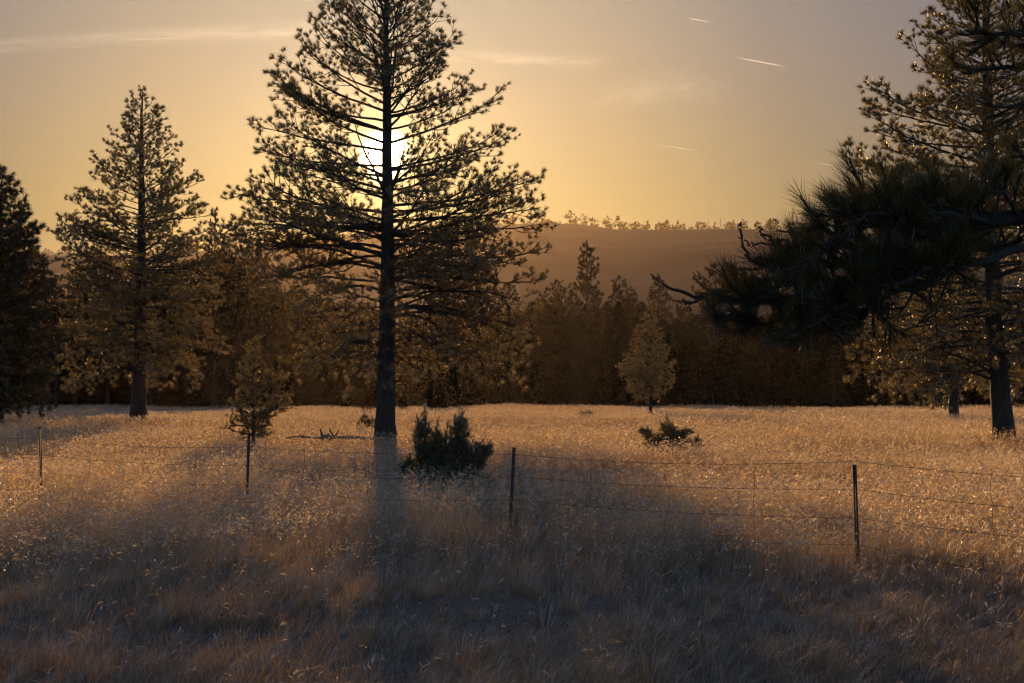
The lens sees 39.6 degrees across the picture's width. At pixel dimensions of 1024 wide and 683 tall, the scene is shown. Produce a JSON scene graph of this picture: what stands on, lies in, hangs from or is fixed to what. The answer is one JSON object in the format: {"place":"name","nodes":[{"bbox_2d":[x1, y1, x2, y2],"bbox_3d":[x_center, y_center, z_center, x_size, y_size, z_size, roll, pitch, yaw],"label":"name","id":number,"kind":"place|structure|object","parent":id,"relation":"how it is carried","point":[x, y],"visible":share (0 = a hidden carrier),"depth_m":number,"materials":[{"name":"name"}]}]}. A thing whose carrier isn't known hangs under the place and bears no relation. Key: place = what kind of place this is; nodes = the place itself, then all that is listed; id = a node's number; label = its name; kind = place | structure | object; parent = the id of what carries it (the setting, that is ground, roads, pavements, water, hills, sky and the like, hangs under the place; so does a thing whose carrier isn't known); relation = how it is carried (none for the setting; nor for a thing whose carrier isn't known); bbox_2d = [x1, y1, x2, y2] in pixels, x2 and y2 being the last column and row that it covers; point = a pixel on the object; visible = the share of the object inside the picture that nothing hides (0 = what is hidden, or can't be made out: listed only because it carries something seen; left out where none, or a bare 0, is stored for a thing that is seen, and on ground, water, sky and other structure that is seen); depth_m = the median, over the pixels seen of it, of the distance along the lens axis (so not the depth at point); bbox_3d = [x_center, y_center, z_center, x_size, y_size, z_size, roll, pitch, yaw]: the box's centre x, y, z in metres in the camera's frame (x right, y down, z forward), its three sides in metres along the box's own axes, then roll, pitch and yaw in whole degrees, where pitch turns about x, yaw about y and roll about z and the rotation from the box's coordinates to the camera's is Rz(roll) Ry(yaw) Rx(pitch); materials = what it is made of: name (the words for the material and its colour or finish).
{"place":"outdoors","nodes":[
{"label":"outdoors","id":0,"kind":"place"},
{"bbox_2d":[0,402,1023,682],"bbox_3d":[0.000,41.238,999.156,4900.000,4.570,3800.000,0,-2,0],"label":"ground","id":1,"kind":"structure","parent":0,"point":[512,613],"depth_m":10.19,"materials":[{"name":"beige plant"}]},
{"bbox_2d":[0,163,61,424],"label":"pine tree","id":2,"kind":"object","parent":1,"relation":"on","point":[22,301],"visible":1,"depth_m":71.69,"materials":[{"name":"green plant"}]},
{"bbox_2d":[3,246,71,405],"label":"pine tree","id":3,"kind":"object","parent":1,"relation":"on","point":[51,317],"visible":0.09,"depth_m":145.43,"materials":[{"name":"green plant"}]},
{"bbox_2d":[29,287,85,409],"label":"pine tree","id":4,"kind":"object","parent":1,"relation":"on","point":[55,390],"visible":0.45,"depth_m":134.86,"materials":[{"name":"green plant"}]},
{"bbox_2d":[48,264,107,407],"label":"pine tree","id":5,"kind":"object","parent":1,"relation":"on","point":[77,394],"visible":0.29,"depth_m":159.73,"materials":[{"name":"green plant"}]},
{"bbox_2d":[73,274,133,405],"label":"pine tree","id":6,"kind":"object","parent":1,"relation":"on","point":[107,385],"visible":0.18,"depth_m":174.50,"materials":[{"name":"green plant"}]},
{"bbox_2d":[46,84,234,421],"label":"pine tree","id":7,"kind":"object","parent":1,"relation":"on","point":[143,358],"visible":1,"depth_m":79.23,"materials":[{"name":"green plant"}]},
{"bbox_2d":[122,280,177,407],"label":"pine tree","id":8,"kind":"object","parent":1,"relation":"on","point":[149,394],"visible":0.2,"depth_m":169.80,"materials":[{"name":"green plant"}]},
{"bbox_2d":[153,258,221,407],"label":"pine tree","id":9,"kind":"object","parent":1,"relation":"on","point":[184,388],"visible":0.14,"depth_m":229.48,"materials":[{"name":"green plant"}]},
{"bbox_2d":[178,217,248,409],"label":"pine tree","id":10,"kind":"object","parent":1,"relation":"on","point":[219,371],"visible":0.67,"depth_m":169.79,"materials":[{"name":"green plant"}]},
{"bbox_2d":[185,220,284,406],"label":"pine tree","id":11,"kind":"object","parent":1,"relation":"on","point":[239,273],"visible":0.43,"depth_m":204.44,"materials":[{"name":"green plant"}]},
{"bbox_2d":[219,335,293,444],"bbox_3d":[-7.719,1.689,42.966,2.061,3.878,2.104,-2,-3,41],"label":"pine tree","id":12,"kind":"object","parent":1,"relation":"on","point":[253,421],"visible":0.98,"depth_m":42.88,"materials":[{"name":"green plant"}]},
{"bbox_2d":[232,252,295,407],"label":"pine tree","id":13,"kind":"object","parent":1,"relation":"on","point":[276,343],"visible":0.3,"depth_m":214.44,"materials":[{"name":"green plant"}]},
{"bbox_2d":[265,278,326,408],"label":"pine tree","id":14,"kind":"object","parent":1,"relation":"on","point":[289,311],"visible":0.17,"depth_m":269.16,"materials":[{"name":"green plant"}]},
{"bbox_2d":[312,282,337,406],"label":"pine tree","id":15,"kind":"object","parent":1,"relation":"on","point":[318,286],"visible":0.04,"depth_m":300.25,"materials":[{"name":"green plant"}]},
{"bbox_2d":[286,428,384,440],"bbox_3d":[-5.204,2.737,41.928,2.922,0.377,0.137,0,-2,0],"label":"dead branch","id":16,"kind":"object","parent":1,"relation":"on","point":[322,437],"visible":0.92,"depth_m":41.89,"materials":[{"name":"brown wood"}]},
{"bbox_2d":[323,295,376,402],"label":"pine tree","id":17,"kind":"object","parent":1,"relation":"on","point":[353,310],"visible":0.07,"depth_m":289.83,"materials":[{"name":"green plant"}]},
{"bbox_2d":[356,412,374,430],"bbox_3d":[-6.291,3.537,61.841,1.107,1.044,0.832,0,-2,0],"label":"juniper bush","id":18,"kind":"object","parent":1,"relation":"on","point":[366,420],"visible":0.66,"depth_m":61.81,"materials":[{"name":"green plant"}]},
{"bbox_2d":[357,386,376,410],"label":"sapling","id":19,"kind":"object","parent":1,"relation":"on","point":[369,399],"visible":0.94,"depth_m":134.65,"materials":[{"name":"green plant"}]},
{"bbox_2d":[219,0,557,444],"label":"pine tree","id":20,"kind":"object","parent":1,"relation":"on","point":[420,260],"visible":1,"depth_m":45.14,"materials":[{"name":"green plant"}]},
{"bbox_2d":[395,388,411,410],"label":"sapling","id":21,"kind":"object","parent":1,"relation":"on","point":[401,401],"visible":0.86,"depth_m":137.82,"materials":[{"name":"green plant"}]},
{"bbox_2d":[395,302,446,406],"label":"pine tree","id":22,"kind":"object","parent":1,"relation":"on","point":[412,380],"visible":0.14,"depth_m":279.94,"materials":[{"name":"green plant"}]},
{"bbox_2d":[420,383,450,410],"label":"sapling","id":23,"kind":"object","parent":1,"relation":"on","point":[438,398],"visible":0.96,"depth_m":139.63,"materials":[{"name":"green plant"}]},
{"bbox_2d":[392,403,494,490],"bbox_3d":[-1.151,1.852,24.489,1.530,1.694,1.297,-2,-3,36],"label":"juniper bush","id":24,"kind":"object","parent":1,"relation":"on","point":[457,443],"visible":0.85,"depth_m":24.37,"materials":[{"name":"green plant"}]},
{"bbox_2d":[424,294,478,407],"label":"pine tree","id":25,"kind":"object","parent":1,"relation":"on","point":[453,368],"visible":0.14,"depth_m":299.32,"materials":[{"name":"green plant"}]},
{"bbox_2d":[450,299,505,407],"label":"pine tree","id":26,"kind":"object","parent":1,"relation":"on","point":[471,373],"visible":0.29,"depth_m":269.20,"materials":[{"name":"green plant"}]},
{"bbox_2d":[479,286,520,406],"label":"pine tree","id":27,"kind":"object","parent":1,"relation":"on","point":[516,307],"visible":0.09,"depth_m":289.83,"materials":[{"name":"green plant"}]},
{"bbox_2d":[5,249,1023,409],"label":"forest","id":28,"kind":"object","parent":1,"relation":"on","point":[730,375],"visible":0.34,"depth_m":243.58,"materials":[{"name":"plant"}]},
{"bbox_2d":[11,426,1023,588],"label":"wire fence","id":29,"kind":"object","parent":1,"relation":"on","point":[855,496],"visible":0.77,"depth_m":15.42,"materials":[{"name":"metal"}]},
{"bbox_2d":[519,291,568,406],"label":"pine tree","id":30,"kind":"object","parent":1,"relation":"on","point":[549,369],"visible":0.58,"depth_m":239.21,"materials":[{"name":"green plant"}]},
{"bbox_2d":[528,280,583,404],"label":"pine tree","id":31,"kind":"object","parent":1,"relation":"on","point":[557,306],"visible":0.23,"depth_m":267.96,"materials":[{"name":"green plant"}]},
{"bbox_2d":[560,330,597,406],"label":"pine tree","id":32,"kind":"object","parent":1,"relation":"on","point":[576,363],"visible":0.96,"depth_m":204.45,"materials":[{"name":"green plant"}]},
{"bbox_2d":[548,239,619,405],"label":"pine tree","id":33,"kind":"object","parent":1,"relation":"on","point":[594,308],"visible":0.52,"depth_m":249.47,"materials":[{"name":"green plant"}]},
{"bbox_2d":[578,409,593,417],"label":"juniper bush","id":34,"kind":"object","parent":1,"relation":"on","point":[585,413],"visible":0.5,"depth_m":95.73,"materials":[{"name":"green plant"}]},
{"bbox_2d":[597,274,635,395],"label":"pine tree","id":35,"kind":"object","parent":1,"relation":"on","point":[620,293],"visible":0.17,"depth_m":262.30,"materials":[{"name":"green plant"}]},
{"bbox_2d":[622,286,642,382],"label":"pine tree","id":36,"kind":"object","parent":1,"relation":"on","point":[636,307],"visible":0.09,"depth_m":285.24,"materials":[{"name":"green plant"}]},
{"bbox_2d":[615,300,676,414],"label":"pine tree","id":37,"kind":"object","parent":1,"relation":"on","point":[642,373],"visible":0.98,"depth_m":111.62,"materials":[{"name":"green plant"}]},
{"bbox_2d":[647,273,681,404],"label":"pine tree","id":38,"kind":"object","parent":1,"relation":"on","point":[660,309],"visible":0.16,"depth_m":300.19,"materials":[{"name":"green plant"}]},
{"bbox_2d":[636,412,705,452],"bbox_3d":[4.235,2.521,38.002,1.882,1.337,0.958,0,-2,0],"label":"juniper bush","id":39,"kind":"object","parent":1,"relation":"on","point":[672,430],"visible":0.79,"depth_m":37.84,"materials":[{"name":"green plant"}]},
{"bbox_2d":[656,302,710,404],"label":"pine tree","id":40,"kind":"object","parent":1,"relation":"on","point":[680,310],"visible":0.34,"depth_m":279.35,"materials":[{"name":"green plant"}]},
{"bbox_2d":[682,263,755,396],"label":"pine tree","id":41,"kind":"object","parent":1,"relation":"on","point":[705,341],"visible":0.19,"depth_m":329.94,"materials":[{"name":"green plant"}]},
{"bbox_2d":[755,314,805,407],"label":"pine tree","id":42,"kind":"object","parent":1,"relation":"on","point":[795,403],"visible":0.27,"depth_m":259.28,"materials":[{"name":"green plant"}]},
{"bbox_2d":[816,346,851,408],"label":"pine tree","id":43,"kind":"object","parent":1,"relation":"on","point":[835,388],"visible":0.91,"depth_m":194.77,"materials":[{"name":"green plant"}]},
{"bbox_2d":[650,0,1023,435],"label":"pine tree","id":44,"kind":"object","parent":1,"relation":"on","point":[903,217],"visible":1,"depth_m":5.55,"materials":[{"name":"green plant"}]},
{"bbox_2d":[891,352,935,406],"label":"pine tree","id":45,"kind":"object","parent":1,"relation":"on","point":[914,396],"visible":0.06,"depth_m":239.25,"materials":[{"name":"green plant"}]},
{"bbox_2d":[839,0,1023,444],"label":"pine tree","id":46,"kind":"object","parent":1,"relation":"on","point":[994,352],"visible":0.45,"depth_m":44.68,"materials":[{"name":"green plant"}]},
{"bbox_2d":[864,181,1023,417],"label":"pine tree","id":47,"kind":"object","parent":1,"relation":"on","point":[953,401],"visible":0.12,"depth_m":91.61,"materials":[{"name":"green plant"}]},
{"bbox_2d":[937,292,1009,406],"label":"pine tree","id":48,"kind":"object","parent":1,"relation":"on","point":[966,394],"visible":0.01,"depth_m":258.94,"materials":[{"name":"green plant"}]},
{"bbox_2d":[0,0,1023,254],"label":"sky","id":49,"kind":"structure","parent":0,"point":[688,112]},
{"bbox_2d":[31,223,1023,403],"bbox_3d":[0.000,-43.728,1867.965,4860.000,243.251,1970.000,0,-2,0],"label":"hill","id":50,"kind":"structure","parent":0,"point":[675,259],"depth_m":1545.28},
{"bbox_2d":[38,210,1007,254],"bbox_3d":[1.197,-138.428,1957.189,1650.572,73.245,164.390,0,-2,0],"label":"hillside woodland","id":51,"kind":"object","parent":50,"relation":"on","point":[659,224],"visible":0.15,"depth_m":1898.19,"materials":[{"name":"plant"}]}
]}

